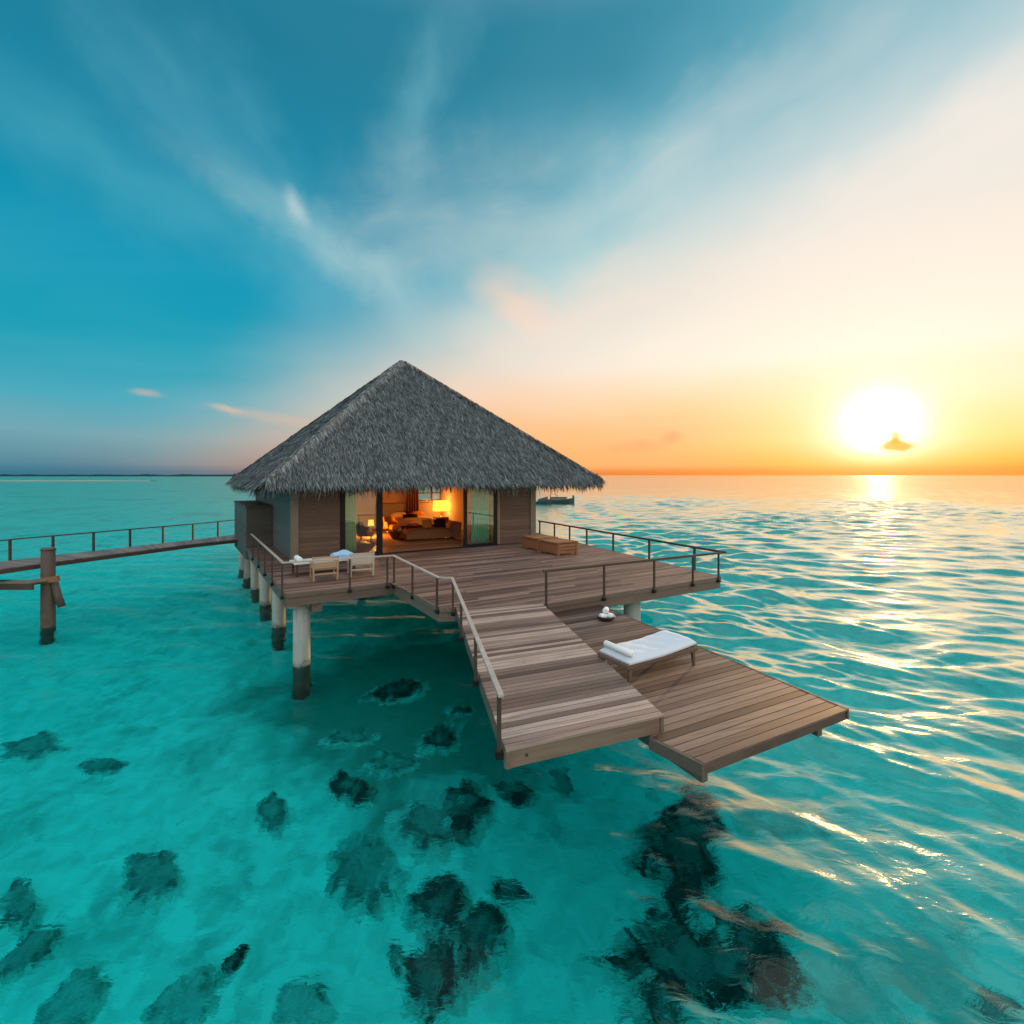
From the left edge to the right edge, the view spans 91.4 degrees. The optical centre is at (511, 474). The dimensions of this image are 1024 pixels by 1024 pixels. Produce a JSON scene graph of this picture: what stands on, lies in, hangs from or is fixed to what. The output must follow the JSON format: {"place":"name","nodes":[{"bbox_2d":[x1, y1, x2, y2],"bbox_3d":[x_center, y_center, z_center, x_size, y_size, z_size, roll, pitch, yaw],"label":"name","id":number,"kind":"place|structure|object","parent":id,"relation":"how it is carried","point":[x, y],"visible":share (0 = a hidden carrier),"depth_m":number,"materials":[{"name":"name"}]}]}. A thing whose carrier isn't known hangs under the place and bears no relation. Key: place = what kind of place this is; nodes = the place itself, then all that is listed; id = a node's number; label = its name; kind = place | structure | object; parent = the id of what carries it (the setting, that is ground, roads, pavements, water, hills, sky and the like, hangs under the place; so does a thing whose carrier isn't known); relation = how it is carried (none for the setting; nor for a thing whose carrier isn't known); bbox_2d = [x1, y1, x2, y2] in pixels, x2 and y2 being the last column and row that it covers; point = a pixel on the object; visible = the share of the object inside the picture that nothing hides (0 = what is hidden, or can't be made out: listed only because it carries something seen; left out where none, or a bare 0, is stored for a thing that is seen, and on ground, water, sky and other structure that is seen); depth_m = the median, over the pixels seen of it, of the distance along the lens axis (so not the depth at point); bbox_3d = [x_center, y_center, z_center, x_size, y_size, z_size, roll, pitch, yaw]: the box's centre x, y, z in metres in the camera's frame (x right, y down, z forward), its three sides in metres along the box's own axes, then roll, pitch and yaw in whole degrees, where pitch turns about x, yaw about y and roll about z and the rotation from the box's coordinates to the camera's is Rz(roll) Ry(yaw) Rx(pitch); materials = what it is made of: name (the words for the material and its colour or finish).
{"place":"outdoors","nodes":[
{"label":"outdoors","id":0,"kind":"place"},
{"bbox_2d":[0,480,117,480],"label":"sand bank","id":1,"kind":"structure","parent":0,"point":[58,480],"depth_m":455.99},
{"bbox_2d":[0,474,231,475],"bbox_3d":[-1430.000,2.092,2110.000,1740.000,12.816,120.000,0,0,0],"label":"distant island","id":2,"kind":"structure","parent":0,"point":[114,475],"depth_m":2077.45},
{"bbox_2d":[0,475,1023,1023],"bbox_3d":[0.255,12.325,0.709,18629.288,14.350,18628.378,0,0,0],"label":"sea water","id":3,"kind":"structure","parent":0,"point":[216,807],"depth_m":8.59,"materials":[{"name":"teal liquid"}]},
{"bbox_2d":[40,547,65,627],"bbox_3d":[-16.744,5.405,18.250,0.852,5.490,0.480,0,0,0],"label":"mooring post","id":4,"kind":"object","parent":3,"relation":"in","point":[51,596],"visible":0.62,"depth_m":18.11,"materials":[{"name":"brown wood"}]},
{"bbox_2d":[0,575,59,589],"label":"landing stage","id":5,"kind":"object","parent":4,"relation":"attached to","point":[17,584],"visible":1,"depth_m":17.50,"materials":[{"name":"brown wood"}]},
{"bbox_2d":[0,535,236,573],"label":"jetty","id":6,"kind":"object","parent":3,"relation":"in","point":[18,565],"visible":0.92,"depth_m":21.28,"materials":[{"name":"brown wood"}]},
{"bbox_2d":[0,520,233,560],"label":"jetty railing","id":7,"kind":"object","parent":6,"relation":"on","point":[52,545],"visible":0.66,"depth_m":21.77,"materials":[{"name":"brown wood"}]},
{"bbox_2d":[239,533,720,666],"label":"sun deck","id":8,"kind":"structure","parent":3,"relation":"in","point":[508,574],"depth_m":15.79,"materials":[{"name":"wood"}]},
{"bbox_2d":[289,558,354,576],"bbox_3d":[-6.373,3.075,16.927,2.059,0.450,0.838,0,0,-30],"label":"terrace table","id":9,"kind":"object","parent":8,"relation":"on","point":[301,563],"visible":0.35,"depth_m":16.67,"materials":[{"name":"wood"}]},
{"bbox_2d":[294,555,302,560],"bbox_3d":[-7.066,2.765,16.527,0.170,0.170,0.600,0,0,-34],"label":"rolled towel","id":10,"kind":"object","parent":9,"relation":"on","point":[297,558],"visible":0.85,"depth_m":16.33,"materials":[{"name":"white fabric"}]},
{"bbox_2d":[330,550,351,557],"bbox_3d":[-5.835,2.712,17.236,0.723,0.270,0.598,0,0,-30],"label":"folded towel","id":11,"kind":"object","parent":9,"relation":"on","point":[343,553],"visible":0.65,"depth_m":17.05,"materials":[{"name":"blue fabric"}]},
{"bbox_2d":[310,555,338,581],"bbox_3d":[-5.979,2.920,15.908,0.830,0.762,0.740,0,0,-29],"label":"deck chair","id":12,"kind":"object","parent":8,"relation":"on","point":[317,565],"visible":0.8,"depth_m":15.64,"materials":[{"name":"brown wood"}]},
{"bbox_2d":[347,552,374,576],"bbox_3d":[-5.026,2.920,16.611,0.830,0.762,0.740,0,0,-24],"label":"deck chair","id":13,"kind":"object","parent":8,"relation":"on","point":[363,561],"visible":0.87,"depth_m":16.32,"materials":[{"name":"brown wood"}]},
{"bbox_2d":[250,534,503,760],"bbox_3d":[-4.553,2.930,14.025,3.143,1.060,18.146,0,0,-38],"label":"deck railing","id":14,"kind":"object","parent":8,"relation":"attached to","point":[499,754],"visible":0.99,"depth_m":12.21,"materials":[{"name":"brown wood"}]},
{"bbox_2d":[225,360,607,559],"bbox_3d":[-5.453,-1.136,26.611,17.234,9.872,13.166,0,0,-30],"label":"thatched villa","id":15,"kind":"object","parent":8,"relation":"on","point":[400,431],"visible":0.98,"depth_m":22.72,"materials":[{"name":"plant"}]},
{"bbox_2d":[340,488,382,553],"bbox_3d":[-6.139,1.780,20.441,1.710,2.960,0.115,0,0,-30],"label":"sliding door","id":16,"kind":"structure","parent":15,"relation":"in","point":[379,502],"depth_m":20.70,"materials":[{"name":"black glass"}]},
{"bbox_2d":[383,516,400,532],"bbox_3d":[-6.819,2.805,28.178,0.834,0.923,0.936,0,0,31],"label":"armchair","id":17,"kind":"object","parent":15,"relation":"on","point":[390,522],"visible":0.93,"depth_m":28.10,"materials":[{"name":"orange fabric"}]},
{"bbox_2d":[375,502,434,528],"bbox_3d":[-6.158,2.514,30.468,3.804,1.500,2.189,0,0,-30],"label":"bed","id":18,"kind":"object","parent":15,"relation":"on","point":[397,511],"visible":0.65,"depth_m":30.76,"materials":[{"name":"white fabric"}]},
{"bbox_2d":[360,537,455,545],"bbox_3d":[-5.195,3.256,25.008,4.016,0.013,2.992,0,0,-30],"label":"rug","id":19,"kind":"object","parent":15,"relation":"on","point":[389,541],"visible":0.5,"depth_m":24.44,"materials":[{"name":"orange fabric"}]},
{"bbox_2d":[356,522,373,541],"bbox_3d":[-7.297,2.805,24.716,0.834,0.923,0.936,0,0,-9],"label":"armchair","id":20,"kind":"object","parent":19,"relation":"on","point":[362,530],"visible":0.99,"depth_m":24.39,"materials":[{"name":"orange fabric"}]},
{"bbox_2d":[386,529,403,539],"bbox_3d":[-5.763,3.051,25.500,1.240,0.425,1.240,0,0,0],"label":"coffee table","id":21,"kind":"object","parent":19,"relation":"on","point":[394,535],"visible":0.56,"depth_m":25.12,"materials":[{"name":"brown wood"}]},
{"bbox_2d":[399,520,461,541],"bbox_3d":[-4.143,2.834,25.430,2.972,0.860,1.097,0,0,-30],"label":"chaise sofa","id":22,"kind":"object","parent":19,"relation":"on","point":[452,529],"visible":0.99,"depth_m":25.10,"materials":[{"name":"beige fabric"}]},
{"bbox_2d":[422,519,431,527],"bbox_3d":[-4.354,2.508,25.653,0.531,0.432,0.280,0,0,-30],"label":"scatter cushion","id":23,"kind":"object","parent":22,"relation":"on","point":[426,523],"visible":0.94,"depth_m":25.57,"materials":[{"name":"orange fabric"}]},
{"bbox_2d":[433,519,445,527],"bbox_3d":[-3.736,2.505,25.860,0.637,0.439,0.345,0,0,-30],"label":"scatter cushion","id":24,"kind":"object","parent":22,"relation":"on","point":[439,522],"visible":0.98,"depth_m":25.79,"materials":[{"name":"fabric"}]},
{"bbox_2d":[403,514,417,525],"bbox_3d":[-6.026,2.805,29.743,0.936,0.923,0.834,0,0,-24],"label":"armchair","id":25,"kind":"object","parent":15,"relation":"on","point":[410,515],"visible":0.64,"depth_m":29.87,"materials":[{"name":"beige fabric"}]},
{"bbox_2d":[419,492,440,500],"bbox_3d":[-5.232,1.040,32.500,2.171,1.280,0.120,0,0,-30],"label":"window","id":26,"kind":"structure","parent":15,"relation":"in","point":[419,492],"depth_m":32.41,"materials":[{"name":"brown wood"}]},
{"bbox_2d":[433,516,448,523],"bbox_3d":[-4.492,2.954,31.587,0.876,0.620,0.546,0,0,-30],"label":"nightstand","id":27,"kind":"object","parent":15,"relation":"on","point":[446,519],"visible":0.38,"depth_m":31.45,"materials":[{"name":"brown wood"}]},
{"bbox_2d":[463,486,498,546],"bbox_3d":[-1.413,1.790,23.189,1.828,2.980,0.100,0,0,-30],"label":"sliding door","id":28,"kind":"structure","parent":15,"relation":"in","point":[495,498],"depth_m":23.49,"materials":[{"name":"black glass"}]},
{"bbox_2d":[521,534,557,550],"bbox_3d":[1.229,3.020,22.332,1.057,0.560,1.303,0,0,-34],"label":"teak bench","id":29,"kind":"object","parent":8,"relation":"on","point":[529,541],"visible":0.69,"depth_m":22.09,"materials":[{"name":"brown wood"}]},
{"bbox_2d":[539,538,577,555],"bbox_3d":[1.948,3.020,21.009,1.057,0.560,1.303,0,0,-34],"label":"teak bench","id":30,"kind":"object","parent":8,"relation":"on","point":[557,546],"visible":1,"depth_m":20.66,"materials":[{"name":"brown wood"}]},
{"bbox_2d":[455,604,663,769],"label":"boardwalk","id":31,"kind":"structure","parent":8,"relation":"attached to","point":[566,690],"depth_m":7.67,"materials":[{"name":"brown wood"}]},
{"bbox_2d":[538,520,725,569],"bbox_3d":[4.202,2.962,22.327,0.124,0.995,13.519,0,0,-23],"label":"seaward railing","id":32,"kind":"object","parent":8,"relation":"on","point":[666,542],"visible":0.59,"depth_m":20.53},
{"bbox_2d":[542,551,723,608],"bbox_3d":[3.808,2.940,14.438,6.975,1.040,0.095,0,0,-30],"label":"terrace railing","id":33,"kind":"object","parent":8,"relation":"attached to","point":[718,580],"visible":0.94,"depth_m":14.36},
{"bbox_2d":[553,605,848,782],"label":"swim platform","id":34,"kind":"structure","parent":8,"relation":"attached to","point":[717,711],"depth_m":7.79,"materials":[{"name":"brown wood"}]},
{"bbox_2d":[597,613,614,620],"bbox_3d":[2.308,3.502,12.276,0.450,0.115,0.450,0,0,0],"label":"towel bowl","id":35,"kind":"object","parent":34,"relation":"on","point":[605,619],"visible":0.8,"depth_m":12.10,"materials":[{"name":"paint"}]},
{"bbox_2d":[599,613,607,617],"bbox_3d":[2.233,3.455,12.246,0.200,0.140,0.140,0,0,-29],"label":"rolled towel","id":36,"kind":"object","parent":35,"relation":"in","point":[603,615],"visible":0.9,"depth_m":12.20,"materials":[{"name":"white fabric"}]},
{"bbox_2d":[602,607,608,613],"bbox_3d":[2.308,3.330,12.306,0.140,0.140,0.200,0,0,21],"label":"rolled towel","id":37,"kind":"object","parent":36,"relation":"on","point":[605,610],"visible":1,"depth_m":12.22,"materials":[{"name":"white fabric"}]},
{"bbox_2d":[607,612,614,617],"bbox_3d":[2.408,3.455,12.276,0.140,0.140,0.200,0,0,-36],"label":"rolled towel","id":38,"kind":"object","parent":35,"relation":"in","point":[610,615],"visible":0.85,"depth_m":12.20,"materials":[{"name":"white fabric"}]},
{"bbox_2d":[598,630,697,683],"bbox_3d":[2.520,3.307,9.216,1.798,0.506,0.764,0,0,-31],"label":"sun lounger","id":39,"kind":"object","parent":34,"relation":"on","point":[657,647],"visible":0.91,"depth_m":9.03,"materials":[{"name":"white fabric"}]},
{"bbox_2d":[603,640,633,656],"bbox_3d":[1.871,3.060,8.822,0.110,0.107,0.700,0,0,-31],"label":"rolled towel","id":40,"kind":"object","parent":39,"relation":"on","point":[618,648],"visible":1,"depth_m":8.76,"materials":[{"name":"white fabric"}]},
{"bbox_2d":[536,496,550,503],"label":"motor boat","id":41,"kind":"object","parent":3,"relation":"on","point":[545,500],"visible":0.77,"depth_m":93.70,"materials":[{"name":"paint"}]},
{"bbox_2d":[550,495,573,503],"bbox_3d":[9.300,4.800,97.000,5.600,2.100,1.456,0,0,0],"label":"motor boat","id":42,"kind":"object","parent":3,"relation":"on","point":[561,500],"visible":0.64,"depth_m":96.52,"materials":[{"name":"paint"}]},
{"bbox_2d":[0,0,1023,474],"label":"sky","id":43,"kind":"structure","parent":0,"point":[642,237],"materials":[{"name":"blue"}]}
]}

